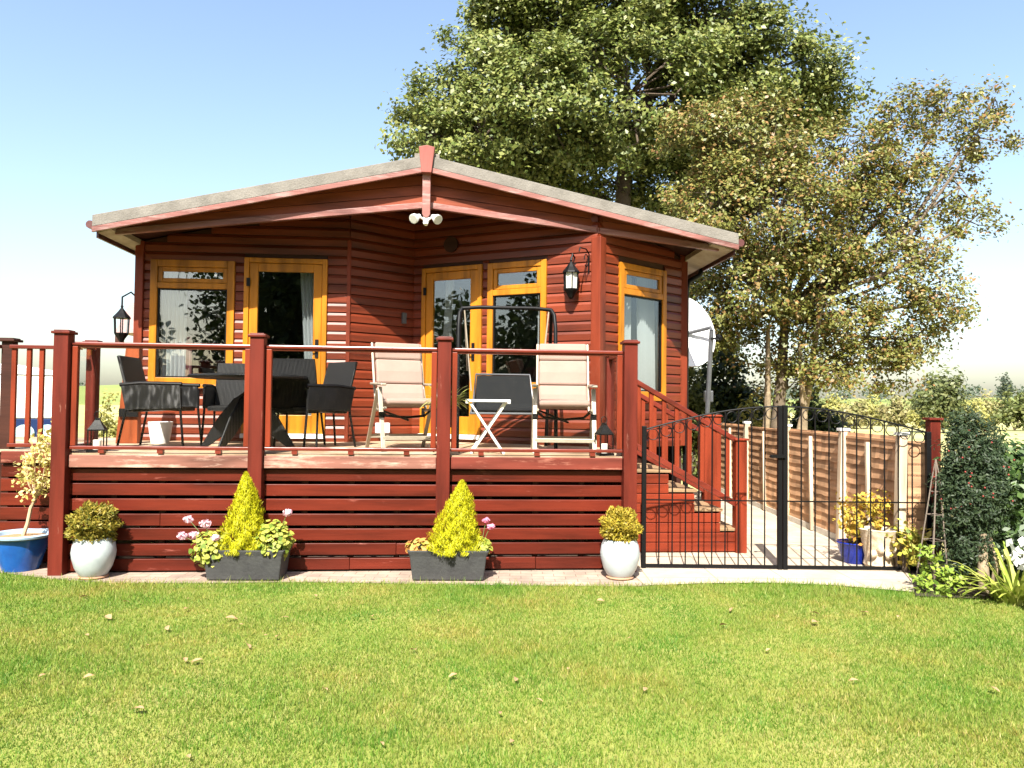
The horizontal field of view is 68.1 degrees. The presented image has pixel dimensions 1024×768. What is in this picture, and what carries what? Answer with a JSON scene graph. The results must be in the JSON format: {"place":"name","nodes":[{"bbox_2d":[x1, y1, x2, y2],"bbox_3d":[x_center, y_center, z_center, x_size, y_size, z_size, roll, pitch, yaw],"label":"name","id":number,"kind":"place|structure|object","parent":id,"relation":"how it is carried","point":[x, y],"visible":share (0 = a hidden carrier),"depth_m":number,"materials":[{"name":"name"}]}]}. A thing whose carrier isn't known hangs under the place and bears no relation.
{"place":"outdoors","nodes":[
{"label":"outdoors","id":0,"kind":"place"},
{"bbox_2d":[115,303,133,341],"bbox_3d":[-12.215,-0.560,32.378,8.300,5.750,5.760,1,-2,-2],"label":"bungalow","id":1,"kind":"object","parent":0,"point":[130,310],"visible":0.06,"depth_m":30.35,"materials":[{"name":"white tile"}]},
{"bbox_2d":[0,554,647,585],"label":"paving","id":2,"kind":"structure","parent":0,"point":[568,576],"depth_m":6.80,"materials":[{"name":"beige concrete"}]},
{"bbox_2d":[0,528,47,571],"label":"blue pot","id":3,"kind":"object","parent":2,"relation":"on","point":[19,552],"visible":0.86,"depth_m":6.78,"materials":[{"name":"ceramic"}]},
{"bbox_2d":[11,421,51,535],"bbox_3d":[-4.311,0.829,6.922,0.522,1.145,0.426,1,-2,0],"label":"variegated shrub","id":4,"kind":"object","parent":3,"relation":"on","point":[38,489],"visible":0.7,"depth_m":6.90,"materials":[{"name":"yellow plant"}]},
{"bbox_2d":[70,537,116,579],"bbox_3d":[-3.652,1.510,6.619,0.356,0.345,0.356,1,-2,0],"label":"egg pot","id":5,"kind":"object","parent":2,"relation":"on","point":[95,559],"visible":0.86,"depth_m":6.49,"materials":[{"name":"white ceramic"}]},
{"bbox_2d":[63,500,124,543],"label":"ball shrub","id":6,"kind":"object","parent":5,"relation":"in","point":[88,514],"visible":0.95,"depth_m":6.52,"materials":[{"name":"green plant"}]},
{"bbox_2d":[201,545,292,579],"bbox_3d":[-2.328,1.568,6.678,0.712,0.262,0.316,1,-2,-2],"label":"trough planter","id":7,"kind":"object","parent":2,"relation":"on","point":[255,565],"visible":0.66,"depth_m":6.54,"materials":[{"name":"stone"}]},
{"bbox_2d":[176,516,231,568],"bbox_3d":[-2.670,1.382,6.631,0.451,0.477,0.295,0,-2,18],"label":"geranium","id":8,"kind":"object","parent":7,"relation":"in","point":[201,543],"visible":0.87,"depth_m":6.55,"materials":[{"name":"green plant"}]},
{"bbox_2d":[213,471,266,555],"bbox_3d":[-2.347,1.137,6.702,0.469,0.745,0.471,1,-2,0],"label":"golden conifer","id":9,"kind":"object","parent":7,"relation":"on","point":[245,494],"visible":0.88,"depth_m":6.60,"materials":[{"name":"yellow plant"}]},
{"bbox_2d":[254,509,295,560],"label":"geranium","id":10,"kind":"object","parent":7,"relation":"in","point":[282,541],"visible":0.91,"depth_m":6.57,"materials":[{"name":"green plant"}]},
{"bbox_2d":[0,329,639,575],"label":"deck","id":11,"kind":"structure","parent":2,"relation":"on","point":[114,474],"depth_m":6.99,"materials":[{"name":"brown wood"}]},
{"bbox_2d":[86,411,107,451],"bbox_3d":[-3.809,0.435,6.967,0.150,0.374,0.150,1,-2,-17],"label":"candle lantern","id":12,"kind":"object","parent":11,"relation":"on","point":[97,424],"visible":0.92,"depth_m":6.93,"materials":[{"name":"black metal"}]},
{"bbox_2d":[116,355,202,445],"bbox_3d":[-3.646,0.187,7.869,0.690,0.928,0.585,1,-2,-4],"label":"rattan armchair","id":13,"kind":"object","parent":11,"relation":"on","point":[140,393],"visible":0.96,"depth_m":7.60,"materials":[{"name":"black wicker"}]},
{"bbox_2d":[148,421,172,443],"bbox_3d":[-3.947,0.543,8.509,0.260,0.240,0.260,1,-2,0],"label":"plant pot","id":14,"kind":"object","parent":11,"relation":"on","point":[160,432],"visible":1,"depth_m":8.42,"materials":[{"name":"white ceramic"}]},
{"bbox_2d":[201,363,244,441],"bbox_3d":[-3.149,0.213,8.611,0.585,0.928,0.690,1,-2,-10],"label":"rattan armchair","id":15,"kind":"object","parent":11,"relation":"on","point":[221,395],"visible":0.5,"depth_m":8.81,"materials":[{"name":"black wicker"}]},
{"bbox_2d":[187,373,307,446],"bbox_3d":[-2.680,0.284,7.710,1.160,0.753,1.160,1,-2,-4],"label":"patio table","id":16,"kind":"object","parent":11,"relation":"on","point":[228,423],"visible":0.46,"depth_m":7.60,"materials":[{"name":"black wicker"}]},
{"bbox_2d":[272,359,335,446],"bbox_3d":[-2.273,0.211,8.171,0.585,0.928,0.690,1,-2,4],"label":"rattan armchair","id":17,"kind":"object","parent":11,"relation":"on","point":[288,396],"visible":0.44,"depth_m":7.91,"materials":[{"name":"black wicker"}]},
{"bbox_2d":[273,361,357,446],"bbox_3d":[-2.098,0.212,8.139,0.585,0.928,0.690,-1,-2,41],"label":"rattan armchair","id":18,"kind":"object","parent":11,"relation":"on","point":[333,392],"visible":0.8,"depth_m":8.05,"materials":[{"name":"black wicker"}]},
{"bbox_2d":[365,342,436,451],"bbox_3d":[-1.124,0.118,7.887,0.655,1.129,0.747,1,-2,-23],"label":"recliner chair","id":19,"kind":"object","parent":11,"relation":"on","point":[399,381],"visible":0.81,"depth_m":8.01,"materials":[{"name":"beige fabric"},{"name":"champagne aluminium"}]},
{"bbox_2d":[465,399,510,453],"bbox_3d":[-0.243,0.416,7.431,0.430,0.527,0.366,1,-2,-4],"label":"folding table","id":20,"kind":"object","parent":11,"relation":"on","point":[488,426],"visible":0.91,"depth_m":7.28,"materials":[{"name":"white paint"}]},
{"bbox_2d":[456,305,557,448],"bbox_3d":[-0.081,-0.066,8.414,1.082,1.550,0.909,1,-2,-4],"label":"swing seat","id":21,"kind":"object","parent":11,"relation":"on","point":[516,390],"visible":0.69,"depth_m":8.53,"materials":[{"name":"black metal"}]},
{"bbox_2d":[531,344,597,453],"bbox_3d":[0.524,0.131,7.712,0.655,1.129,0.747,1,-2,1],"label":"recliner chair","id":22,"kind":"object","parent":11,"relation":"on","point":[562,381],"visible":0.9,"depth_m":7.86,"materials":[{"name":"beige fabric"},{"name":"white metal"}]},
{"bbox_2d":[594,416,613,455],"bbox_3d":[0.888,0.498,7.314,0.150,0.374,0.150,1,-2,-17],"label":"candle lantern","id":23,"kind":"object","parent":11,"relation":"on","point":[604,429],"visible":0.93,"depth_m":7.27,"materials":[{"name":"black metal"}]},
{"bbox_2d":[407,544,488,579],"bbox_3d":[-0.563,1.590,6.758,0.712,0.262,0.316,1,-2,-2],"label":"trough planter","id":24,"kind":"object","parent":2,"relation":"on","point":[427,565],"visible":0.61,"depth_m":6.62,"materials":[{"name":"stone"}]},
{"bbox_2d":[405,538,431,552],"bbox_3d":[-0.829,1.458,6.714,0.239,0.201,0.190,1,-2,-21],"label":"heuchera","id":25,"kind":"object","parent":24,"relation":"in","point":[414,545],"visible":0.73,"depth_m":6.67,"materials":[{"name":"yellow plant"}]},
{"bbox_2d":[426,479,484,557],"bbox_3d":[-0.494,1.190,6.783,0.559,0.688,0.557,1,-2,0],"label":"golden conifer","id":26,"kind":"object","parent":24,"relation":"on","point":[456,514],"visible":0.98,"depth_m":6.66,"materials":[{"name":"yellow plant"}]},
{"bbox_2d":[467,517,494,553],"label":"geranium","id":27,"kind":"object","parent":24,"relation":"in","point":[485,544],"visible":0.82,"depth_m":6.70,"materials":[{"name":"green plant"}]},
{"bbox_2d":[600,538,639,579],"bbox_3d":[0.972,1.568,6.829,0.356,0.345,0.356,1,-2,0],"label":"egg pot","id":28,"kind":"object","parent":2,"relation":"on","point":[620,560],"visible":0.91,"depth_m":6.70,"materials":[{"name":"white ceramic"}]},
{"bbox_2d":[597,505,643,542],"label":"ball shrub","id":29,"kind":"object","parent":28,"relation":"in","point":[619,524],"visible":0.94,"depth_m":6.74,"materials":[{"name":"yellow plant"}]},
{"bbox_2d":[436,409,459,452],"bbox_3d":[-0.642,0.455,7.346,0.275,0.434,0.285,1,-2,0],"label":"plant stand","id":30,"kind":"object","parent":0,"point":[450,423],"visible":0.11,"depth_m":7.30,"materials":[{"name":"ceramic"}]},
{"bbox_2d":[414,386,472,408],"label":"spider plant","id":31,"kind":"object","parent":30,"relation":"on","point":[458,400],"visible":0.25,"depth_m":7.36,"materials":[{"name":"green plant"}]},
{"bbox_2d":[0,568,1023,767],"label":"lawn","id":32,"kind":"structure","parent":0,"point":[590,742],"depth_m":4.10,"materials":[{"name":"plant"}]},
{"bbox_2d":[946,542,1023,605],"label":"strap leaved plant","id":33,"kind":"object","parent":32,"relation":"on","point":[1011,591],"visible":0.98,"depth_m":6.18,"materials":[{"name":"green plant"}]},
{"bbox_2d":[0,0,1023,398],"label":"sky","id":34,"kind":"structure","parent":0,"point":[106,105],"materials":[{"name":"blue"}]},
{"bbox_2d":[47,405,1023,598],"bbox_3d":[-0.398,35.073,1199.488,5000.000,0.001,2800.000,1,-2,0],"label":"field","id":35,"kind":"structure","parent":0,"point":[890,430],"depth_m":9.79,"materials":[{"name":"green plant"}]},
{"bbox_2d":[0,364,52,436],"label":"caravan","id":36,"kind":"object","parent":35,"relation":"on","point":[20,410],"visible":0.22,"depth_m":17.47,"materials":[{"name":"grey metal"}]},
{"bbox_2d":[98,388,119,437],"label":"hedgerow bush","id":37,"kind":"object","parent":35,"relation":"on","point":[112,429],"visible":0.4,"depth_m":17.94,"materials":[{"name":"yellow plant"}]},
{"bbox_2d":[86,145,743,527],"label":"lodge","id":38,"kind":"structure","parent":35,"relation":"on","point":[350,257],"depth_m":9.23,"materials":[{"name":"brown wood"}]},
{"bbox_2d":[113,292,133,341],"bbox_3d":[-4.656,-0.809,9.152,0.293,0.619,0.196,1,-2,-27],"label":"hanging lantern","id":39,"kind":"object","parent":38,"relation":"attached to","point":[121,313],"visible":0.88,"depth_m":9.10,"materials":[{"name":"black metal"}]},
{"bbox_2d":[148,259,235,387],"bbox_3d":[-3.849,-0.717,9.202,1.005,1.540,0.310,1,-2,-4],"label":"window","id":40,"kind":"structure","parent":38,"relation":"in","point":[170,276],"depth_m":9.12,"materials":[{"name":"brown wood"}]},
{"bbox_2d":[240,257,327,438],"bbox_3d":[-2.759,-0.433,9.271,0.990,2.180,0.325,1,-2,-4],"label":"door","id":41,"kind":"structure","parent":38,"relation":"in","point":[313,272],"depth_m":9.20,"materials":[{"name":"brown wood"}]},
{"bbox_2d":[409,214,441,225],"bbox_3d":[-0.967,-1.843,8.515,0.370,0.140,0.190,1,-2,-4],"label":"floodlight","id":42,"kind":"object","parent":38,"relation":"attached to","point":[415,218],"visible":1,"depth_m":8.47,"materials":[{"name":"white paint"}]},
{"bbox_2d":[418,264,482,439],"bbox_3d":[-0.747,-0.399,9.651,0.877,2.180,0.261,0,-2,26],"label":"door","id":43,"kind":"structure","parent":38,"relation":"in","point":[471,424],"depth_m":9.65,"materials":[{"name":"brown wood"}]},
{"bbox_2d":[486,259,547,389],"bbox_3d":[0.083,-0.695,9.274,0.810,1.590,0.250,0,-2,25],"label":"window","id":44,"kind":"structure","parent":38,"relation":"in","point":[494,291],"depth_m":9.25,"materials":[{"name":"brown wood"}]},
{"bbox_2d":[562,253,579,298],"bbox_3d":[0.685,-1.256,8.808,0.213,0.540,0.212,1,-2,-20],"label":"wall lantern","id":45,"kind":"object","parent":38,"relation":"attached to","point":[571,272],"depth_m":8.76,"materials":[{"name":"black metal"}]},
{"bbox_2d":[617,262,666,400],"bbox_3d":[1.553,-0.617,9.355,0.910,1.650,0.270,2,-2,-41],"label":"window","id":46,"kind":"structure","parent":38,"relation":"in","point":[644,292],"depth_m":9.50,"materials":[{"name":"brown wood"}]},
{"bbox_2d":[374,0,892,217],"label":"oak tree","id":47,"kind":"object","parent":35,"relation":"on","point":[536,57],"visible":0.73,"depth_m":18.63,"materials":[{"name":"green plant"}]},
{"bbox_2d":[681,365,729,476],"bbox_3d":[3.747,0.450,15.955,1.568,3.264,1.197,1,-2,0],"label":"hedgerow bush","id":48,"kind":"object","parent":35,"relation":"on","point":[696,405],"visible":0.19,"depth_m":15.84,"materials":[{"name":"green plant"}]},
{"bbox_2d":[689,347,771,477],"bbox_3d":[4.686,0.501,16.933,2.393,3.232,1.839,1,-2,0],"label":"hedgerow bush","id":49,"kind":"object","parent":35,"relation":"on","point":[726,394],"visible":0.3,"depth_m":16.59,"materials":[{"name":"green plant"}]},
{"bbox_2d":[731,385,770,482],"bbox_3d":[4.995,1.046,15.595,1.306,2.087,0.948,1,-2,0],"label":"hedgerow bush","id":50,"kind":"object","parent":35,"relation":"on","point":[757,423],"visible":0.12,"depth_m":15.49,"materials":[{"name":"green plant"}]},
{"bbox_2d":[790,392,824,414],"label":"hedgerow bush","id":51,"kind":"object","parent":35,"relation":"on","point":[817,403],"visible":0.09,"depth_m":79.46,"materials":[{"name":"green plant"}]},
{"bbox_2d":[788,380,854,432],"bbox_3d":[6.563,0.922,16.479,1.692,2.344,1.163,0,-2,23],"label":"hedgerow bush","id":52,"kind":"object","parent":35,"relation":"on","point":[821,426],"visible":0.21,"depth_m":16.27,"materials":[{"name":"green plant"}]},
{"bbox_2d":[817,393,849,415],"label":"hedgerow bush","id":53,"kind":"object","parent":35,"relation":"on","point":[834,405],"visible":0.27,"depth_m":77.75,"materials":[{"name":"yellow plant"}]},
{"bbox_2d":[644,64,1023,486],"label":"crab apple tree","id":54,"kind":"object","parent":35,"relation":"on","point":[736,190],"visible":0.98,"depth_m":14.14,"materials":[{"name":"green plant"}]},
{"bbox_2d":[825,398,874,428],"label":"hedgerow bush","id":55,"kind":"object","parent":35,"relation":"on","point":[857,407],"visible":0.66,"depth_m":59.34,"materials":[{"name":"yellow plant"}]},
{"bbox_2d":[854,393,885,425],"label":"hedgerow bush","id":56,"kind":"object","parent":35,"relation":"on","point":[873,406],"visible":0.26,"depth_m":73.37,"materials":[{"name":"yellow plant"}]},
{"bbox_2d":[870,392,913,426],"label":"hedgerow bush","id":57,"kind":"object","parent":35,"relation":"on","point":[894,412],"visible":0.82,"depth_m":69.60,"materials":[{"name":"yellow plant"}]},
{"bbox_2d":[905,409,941,427],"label":"hedgerow bush","id":58,"kind":"object","parent":35,"relation":"on","point":[914,415],"visible":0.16,"depth_m":65.58,"materials":[{"name":"yellow plant"}]},
{"bbox_2d":[904,361,972,432],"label":"tree","id":59,"kind":"object","parent":35,"relation":"on","point":[940,402],"visible":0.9,"depth_m":51.21,"materials":[{"name":"green plant"}]},
{"bbox_2d":[943,394,996,426],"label":"hedgerow bush","id":60,"kind":"object","parent":35,"relation":"on","point":[986,413],"visible":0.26,"depth_m":61.27,"materials":[{"name":"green plant"}]},
{"bbox_2d":[972,388,1007,427],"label":"hedgerow bush","id":61,"kind":"object","parent":35,"relation":"on","point":[989,403],"visible":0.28,"depth_m":69.50,"materials":[{"name":"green plant"}]},
{"bbox_2d":[995,372,1015,405],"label":"poplar tree","id":62,"kind":"object","parent":35,"relation":"on","point":[1004,382],"visible":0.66,"depth_m":298.95,"materials":[{"name":"green plant"}]},
{"bbox_2d":[989,384,1023,430],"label":"hedgerow bush","id":63,"kind":"object","parent":35,"relation":"on","point":[1013,413],"visible":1,"depth_m":59.87,"materials":[{"name":"green plant"}]},
{"bbox_2d":[79,385,1023,412],"bbox_3d":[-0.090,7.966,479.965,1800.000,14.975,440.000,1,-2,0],"label":"hills","id":64,"kind":"structure","parent":0,"point":[114,389],"depth_m":343.13,"materials":[{"name":"green plant"}]},
{"bbox_2d":[79,377,1023,402],"bbox_3d":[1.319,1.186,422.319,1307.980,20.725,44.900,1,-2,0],"label":"treeline","id":65,"kind":"object","parent":64,"relation":"on","point":[972,391],"visible":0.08,"depth_m":413.56,"materials":[{"name":"green plant"}]},
{"bbox_2d":[577,491,914,590],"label":"path","id":66,"kind":"structure","parent":0,"point":[898,579],"depth_m":7.50,"materials":[{"name":"concrete"}]},
{"bbox_2d":[597,372,748,552],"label":"steps","id":67,"kind":"structure","parent":66,"relation":"on","point":[652,477],"depth_m":8.05,"materials":[{"name":"brown wood"}]},
{"bbox_2d":[689,298,722,413],"bbox_3d":[2.632,0.268,11.423,0.949,3.267,0.547,1,-2,0],"label":"satellite dish","id":68,"kind":"object","parent":66,"relation":"on","point":[702,338],"visible":0.43,"depth_m":11.55,"materials":[{"name":"white painted metal"},{"name":"grey steel"}]},
{"bbox_2d":[641,406,785,569],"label":"iron gate","id":69,"kind":"structure","parent":66,"relation":"on","point":[779,456],"depth_m":7.25,"materials":[{"name":"black metal"}]},
{"bbox_2d":[721,421,924,565],"bbox_3d":[3.922,1.237,10.726,0.412,1.345,6.820,1,-2,0],"label":"garden fence","id":70,"kind":"object","parent":66,"relation":"on","point":[863,463],"visible":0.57,"depth_m":8.98,"materials":[{"name":"wood"}]},
{"bbox_2d":[836,538,863,564],"bbox_3d":[3.441,1.685,7.617,0.350,0.210,0.350,1,-2,0],"label":"blue pot","id":71,"kind":"object","parent":66,"relation":"on","point":[849,552],"visible":0.6,"depth_m":7.51,"materials":[{"name":"blue ceramic"}]},
{"bbox_2d":[833,490,893,545],"bbox_3d":[3.603,1.341,7.661,0.796,0.621,0.484,1,-2,-17],"label":"golden bush","id":72,"kind":"object","parent":71,"relation":"in","point":[850,525],"visible":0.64,"depth_m":7.59,"materials":[{"name":"yellow plant"}]},
{"bbox_2d":[782,405,931,569],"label":"iron gate","id":73,"kind":"structure","parent":66,"relation":"on","point":[928,471],"depth_m":7.25,"materials":[{"name":"black metal"}]},
{"bbox_2d":[858,526,897,565],"bbox_3d":[3.582,1.599,7.409,0.370,0.375,0.370,1,-2,-11],"label":"stone planter","id":74,"kind":"object","parent":66,"relation":"on","point":[877,541],"visible":0.87,"depth_m":7.29,"materials":[{"name":"stone"}]},
{"bbox_2d":[910,554,1004,598],"bbox_3d":[6.155,1.802,7.054,5.650,0.001,2.200,1,-2,0],"label":"flower bed","id":75,"kind":"object","parent":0,"point":[970,594],"visible":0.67,"depth_m":6.39,"materials":[{"name":"soil"}]},
{"bbox_2d":[883,518,935,571],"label":"planter shrub","id":76,"kind":"object","parent":75,"relation":"on","point":[909,541],"visible":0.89,"depth_m":7.14,"materials":[{"name":"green plant"}]},
{"bbox_2d":[914,459,949,588],"bbox_3d":[3.646,1.216,6.590,0.196,1.122,0.195,1,-2,-17],"label":"trellis obelisk","id":77,"kind":"object","parent":75,"relation":"on","point":[935,468],"visible":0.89,"depth_m":6.60,"materials":[{"name":"wood"}]},
{"bbox_2d":[922,418,943,568],"bbox_3d":[4.108,1.067,7.394,0.140,1.474,0.140,1,-2,0],"label":"timber post","id":78,"kind":"object","parent":75,"relation":"on","point":[933,426],"visible":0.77,"depth_m":7.36,"materials":[{"name":"brown wood"}]},
{"bbox_2d":[908,543,967,597],"bbox_3d":[3.581,1.564,6.374,0.460,0.450,0.381,1,-2,-15],"label":"bedding plant","id":79,"kind":"object","parent":75,"relation":"on","point":[943,589],"visible":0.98,"depth_m":6.36,"materials":[{"name":"green plant"}]},
{"bbox_2d":[924,404,1023,592],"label":"yew bush","id":80,"kind":"object","parent":75,"relation":"on","point":[956,475],"visible":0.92,"depth_m":6.49,"materials":[{"name":"green plant"}]},
{"bbox_2d":[931,432,1023,584],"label":"laurel hedge","id":81,"kind":"object","parent":75,"relation":"on","point":[1016,472],"visible":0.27,"depth_m":6.53,"materials":[{"name":"green plant"}]},
{"bbox_2d":[1002,536,1023,569],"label":"white rose","id":82,"kind":"object","parent":75,"relation":"on","point":[1017,551],"visible":0.9,"depth_m":6.33,"materials":[{"name":"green plant"}]}
]}

